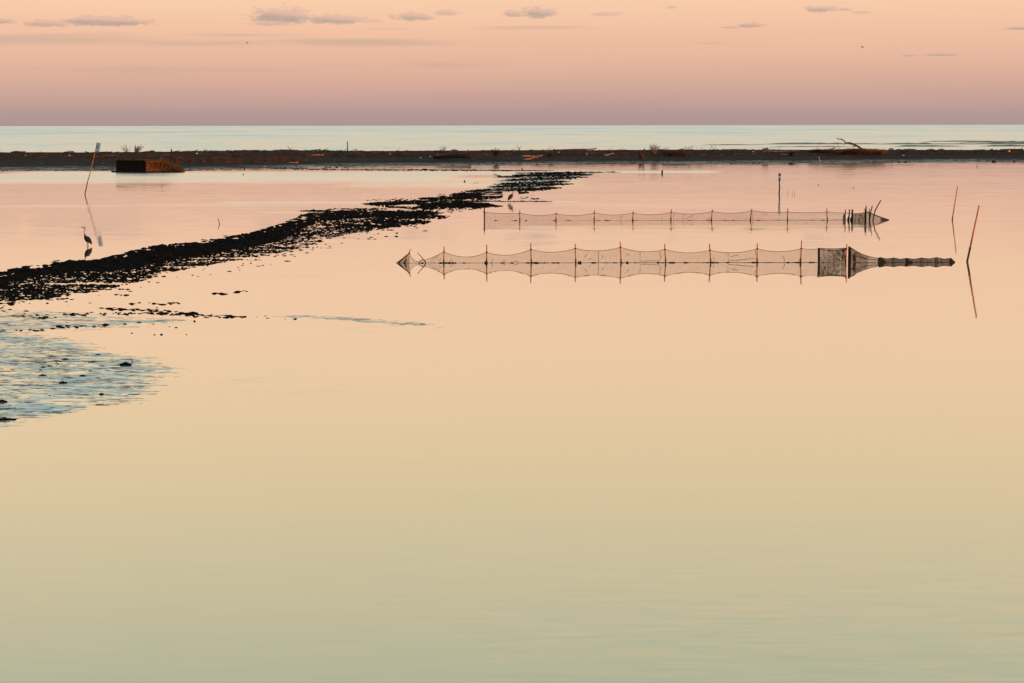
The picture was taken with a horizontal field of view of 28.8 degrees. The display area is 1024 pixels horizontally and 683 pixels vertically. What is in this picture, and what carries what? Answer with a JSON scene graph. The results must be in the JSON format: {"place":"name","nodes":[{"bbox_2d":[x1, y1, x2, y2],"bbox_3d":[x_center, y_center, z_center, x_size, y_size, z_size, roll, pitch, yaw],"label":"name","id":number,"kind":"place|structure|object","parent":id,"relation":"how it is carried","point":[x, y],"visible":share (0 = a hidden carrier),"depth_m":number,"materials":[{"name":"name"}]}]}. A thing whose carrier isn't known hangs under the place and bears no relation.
{"place":"outdoors","nodes":[
{"label":"outdoors","id":0,"kind":"place"},
{"bbox_2d":[0,310,184,333],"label":"mud flat","id":1,"kind":"structure","parent":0,"point":[20,321],"depth_m":55.21,"materials":[{"name":"grey"}]},
{"bbox_2d":[0,334,186,428],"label":"mud flat","id":2,"kind":"structure","parent":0,"point":[20,356],"depth_m":42.96,"materials":[{"name":"grey"}]},
{"bbox_2d":[0,417,15,420],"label":"mud clump","id":3,"kind":"object","parent":2,"relation":"on","point":[3,418],"visible":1,"depth_m":36.75,"materials":[{"name":"black soil"}]},
{"bbox_2d":[119,362,131,365],"bbox_3d":[-8.755,0.522,45.077,0.296,0.149,0.148,0,6,0],"label":"mud clump","id":4,"kind":"object","parent":2,"relation":"on","point":[125,364],"visible":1,"depth_m":45.04,"materials":[{"name":"black soil"}]},
{"bbox_2d":[274,315,434,325],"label":"mud flat","id":5,"kind":"structure","parent":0,"point":[363,320],"depth_m":55.73,"materials":[{"name":"grey"}]},
{"bbox_2d":[283,169,464,170],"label":"mud flat","id":6,"kind":"structure","parent":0,"point":[349,169],"depth_m":244.50,"materials":[{"name":"grey"}]},
{"bbox_2d":[0,162,1023,682],"bbox_3d":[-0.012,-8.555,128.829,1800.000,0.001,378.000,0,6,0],"label":"lagoon water","id":7,"kind":"structure","parent":0,"point":[566,470],"depth_m":34.47,"materials":[{"name":"beige liquid"}]},
{"bbox_2d":[82,227,91,245],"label":"grey heron","id":8,"kind":"object","parent":7,"relation":"in","point":[87,239],"visible":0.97,"depth_m":89.91},
{"bbox_2d":[84,142,100,194],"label":"marker pole","id":9,"kind":"object","parent":7,"relation":"in","point":[97,149],"visible":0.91,"depth_m":156.79,"materials":[{"name":"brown wood"}]},
{"bbox_2d":[111,156,184,172],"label":"reed hide","id":10,"kind":"object","parent":7,"relation":"on","point":[141,165],"visible":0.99,"depth_m":232.27,"materials":[{"name":"brown wood"}]},
{"bbox_2d":[0,290,296,330],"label":"scattered mud lumps","id":11,"kind":"object","parent":7,"relation":"on","point":[192,313],"visible":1,"depth_m":57.31,"materials":[{"name":"black soil"}]},
{"bbox_2d":[0,209,435,313],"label":"mud bank lumps","id":12,"kind":"object","parent":7,"relation":"on","point":[157,254],"visible":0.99,"depth_m":82.13,"materials":[{"name":"black soil"}]},
{"bbox_2d":[270,168,617,226],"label":"mud bank lumps","id":13,"kind":"object","parent":7,"relation":"on","point":[462,201],"visible":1,"depth_m":153.42,"materials":[{"name":"black soil"}]},
{"bbox_2d":[396,240,954,262],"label":"fyke net","id":14,"kind":"object","parent":7,"relation":"on","point":[854,258],"visible":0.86,"depth_m":78.55,"materials":[{"name":"fabric"}]},
{"bbox_2d":[483,200,888,220],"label":"fyke net","id":15,"kind":"object","parent":7,"relation":"on","point":[800,213],"visible":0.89,"depth_m":113.42,"materials":[{"name":"brown fabric"}]},
{"bbox_2d":[778,173,780,192],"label":"marker post","id":16,"kind":"object","parent":7,"relation":"in","point":[779,177],"visible":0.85,"depth_m":157.72,"materials":[{"name":"grey wood"}]},
{"bbox_2d":[952,186,957,219],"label":"leaning pole","id":17,"kind":"object","parent":7,"relation":"in","point":[954,203],"visible":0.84,"depth_m":113.94,"materials":[{"name":"brown wood"}]},
{"bbox_2d":[966,205,979,261],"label":"leaning pole","id":18,"kind":"object","parent":7,"relation":"in","point":[968,255],"visible":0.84,"depth_m":78.82,"materials":[{"name":"brown wood"}]},
{"bbox_2d":[0,125,1023,151],"bbox_3d":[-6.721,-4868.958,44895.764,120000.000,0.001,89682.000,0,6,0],"label":"sea","id":19,"kind":"structure","parent":0,"point":[267,138],"depth_m":907.67,"materials":[{"name":"liquid"}]},
{"bbox_2d":[709,144,754,144],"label":"breaking wave","id":20,"kind":"object","parent":19,"relation":"on","point":[732,144],"visible":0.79,"depth_m":538.57,"materials":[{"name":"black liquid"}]},
{"bbox_2d":[776,146,847,146],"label":"breaking wave","id":21,"kind":"object","parent":19,"relation":"on","point":[814,146],"visible":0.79,"depth_m":489.26,"materials":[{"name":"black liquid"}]},
{"bbox_2d":[771,142,876,143],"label":"breaking wave","id":22,"kind":"object","parent":19,"relation":"on","point":[821,143],"visible":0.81,"depth_m":557.72,"materials":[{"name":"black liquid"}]},
{"bbox_2d":[891,145,965,146],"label":"breaking wave","id":23,"kind":"object","parent":19,"relation":"on","point":[926,146],"visible":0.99,"depth_m":493.13,"materials":[{"name":"white liquid"}]},
{"bbox_2d":[925,140,980,141],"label":"breaking wave","id":24,"kind":"object","parent":19,"relation":"on","point":[954,141],"visible":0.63,"depth_m":635.38,"materials":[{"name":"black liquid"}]},
{"bbox_2d":[884,142,1023,143],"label":"breaking wave","id":25,"kind":"object","parent":19,"relation":"on","point":[961,143],"visible":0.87,"depth_m":552.65,"materials":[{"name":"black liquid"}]},
{"bbox_2d":[960,141,1023,142],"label":"breaking wave","id":26,"kind":"object","parent":19,"relation":"on","point":[992,141],"visible":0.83,"depth_m":603.12,"materials":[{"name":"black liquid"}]},
{"bbox_2d":[981,145,1023,146],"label":"breaking wave","id":27,"kind":"object","parent":19,"relation":"on","point":[1002,146],"visible":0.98,"depth_m":495.13,"materials":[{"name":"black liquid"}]},
{"bbox_2d":[0,150,1023,170],"bbox_3d":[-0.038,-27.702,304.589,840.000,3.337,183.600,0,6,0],"label":"sandbar","id":28,"kind":"structure","parent":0,"point":[14,162],"depth_m":295.55,"materials":[{"name":"black sand"}]},
{"bbox_2d":[134,144,143,152],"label":"dry bush","id":29,"kind":"object","parent":28,"relation":"on","point":[137,149],"visible":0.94,"depth_m":310.15,"materials":[{"name":"plant"}]},
{"bbox_2d":[168,156,184,162],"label":"grass tuft","id":30,"kind":"object","parent":28,"relation":"on","point":[177,160],"visible":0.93,"depth_m":270.79,"materials":[{"name":"brown plant"}]},
{"bbox_2d":[197,157,208,162],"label":"grass tuft","id":31,"kind":"object","parent":28,"relation":"on","point":[202,160],"visible":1,"depth_m":271.33,"materials":[{"name":"brown plant"}]},
{"bbox_2d":[222,157,231,162],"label":"grass tuft","id":32,"kind":"object","parent":28,"relation":"on","point":[226,161],"visible":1,"depth_m":271.53,"materials":[{"name":"brown plant"}]},
{"bbox_2d":[249,157,262,161],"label":"grass tuft","id":33,"kind":"object","parent":28,"relation":"on","point":[257,160],"visible":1,"depth_m":276.04,"materials":[{"name":"brown plant"}]},
{"bbox_2d":[290,158,306,161],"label":"grass tuft","id":34,"kind":"object","parent":28,"relation":"on","point":[300,160],"visible":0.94,"depth_m":279.99,"materials":[{"name":"brown plant"}]},
{"bbox_2d":[433,153,470,158],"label":"driftwood log","id":35,"kind":"object","parent":28,"relation":"on","point":[468,155],"visible":1,"depth_m":294.79,"materials":[{"name":"brown wood"}]},
{"bbox_2d":[492,147,498,157],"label":"grass tuft","id":36,"kind":"object","parent":28,"relation":"on","point":[495,152],"visible":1,"depth_m":300.58,"materials":[{"name":"brown plant"}]},
{"bbox_2d":[1,157,1014,170],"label":"shore mud crumbs","id":37,"kind":"object","parent":28,"relation":"on","point":[510,163],"visible":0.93,"depth_m":279.46,"materials":[{"name":"black soil"}]},
{"bbox_2d":[0,144,1015,152],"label":"crest sticks","id":38,"kind":"object","parent":28,"relation":"on","point":[532,149],"visible":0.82,"depth_m":326.28,"materials":[{"name":"brown wood"}]},
{"bbox_2d":[0,148,1023,158],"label":"driftwood","id":39,"kind":"object","parent":28,"relation":"on","point":[484,154],"visible":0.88,"depth_m":313.00,"materials":[{"name":"brown wood"}]},
{"bbox_2d":[1,149,1023,158],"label":"wrack stems","id":40,"kind":"object","parent":28,"relation":"on","point":[509,154],"visible":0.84,"depth_m":312.29,"materials":[{"name":"brown plant"}]},
{"bbox_2d":[523,155,542,159],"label":"driftwood log","id":41,"kind":"object","parent":28,"relation":"on","point":[531,157],"visible":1,"depth_m":295.44,"materials":[{"name":"brown wood"}]},
{"bbox_2d":[553,148,596,149],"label":"driftwood log","id":42,"kind":"object","parent":28,"relation":"on","point":[575,149],"visible":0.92,"depth_m":329.70,"materials":[{"name":"brown wood"}]},
{"bbox_2d":[638,149,645,158],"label":"root stump","id":43,"kind":"object","parent":28,"relation":"on","point":[641,155],"visible":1,"depth_m":300.53,"materials":[{"name":"brown wood"}]},
{"bbox_2d":[647,142,660,153],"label":"dry bush","id":44,"kind":"object","parent":28,"relation":"on","point":[651,148],"visible":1,"depth_m":316.76,"materials":[{"name":"brown plant"}]},
{"bbox_2d":[662,151,686,155],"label":"shrub","id":45,"kind":"object","parent":28,"relation":"on","point":[672,153],"visible":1,"depth_m":308.51,"materials":[{"name":"brown plant"}]},
{"bbox_2d":[682,146,703,154],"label":"dead weed","id":46,"kind":"object","parent":28,"relation":"on","point":[691,152],"visible":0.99,"depth_m":312.64,"materials":[{"name":"brown plant"}]},
{"bbox_2d":[768,150,798,151],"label":"driftwood log","id":47,"kind":"object","parent":28,"relation":"on","point":[786,151],"visible":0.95,"depth_m":324.96,"materials":[{"name":"brown wood"}]},
{"bbox_2d":[808,148,829,152],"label":"brush mound","id":48,"kind":"object","parent":28,"relation":"on","point":[821,150],"visible":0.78,"depth_m":322.93,"materials":[{"name":"brown plant"}]},
{"bbox_2d":[837,138,861,148],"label":"dead branch","id":49,"kind":"object","parent":28,"relation":"on","point":[849,143],"visible":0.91,"depth_m":339.20,"materials":[{"name":"wood"}]},
{"bbox_2d":[826,147,896,154],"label":"brush mound","id":50,"kind":"object","parent":28,"relation":"on","point":[857,151],"visible":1,"depth_m":319.48,"materials":[{"name":"brown plant"}]},
{"bbox_2d":[0,0,1023,125],"label":"sky","id":51,"kind":"structure","parent":0,"point":[63,62],"materials":[{"name":"pink"}]},
{"bbox_2d":[472,173,600,192],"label":"mud flat","id":52,"kind":"structure","parent":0,"point":[505,188],"depth_m":195.66,"materials":[{"name":"grey"}]}
]}

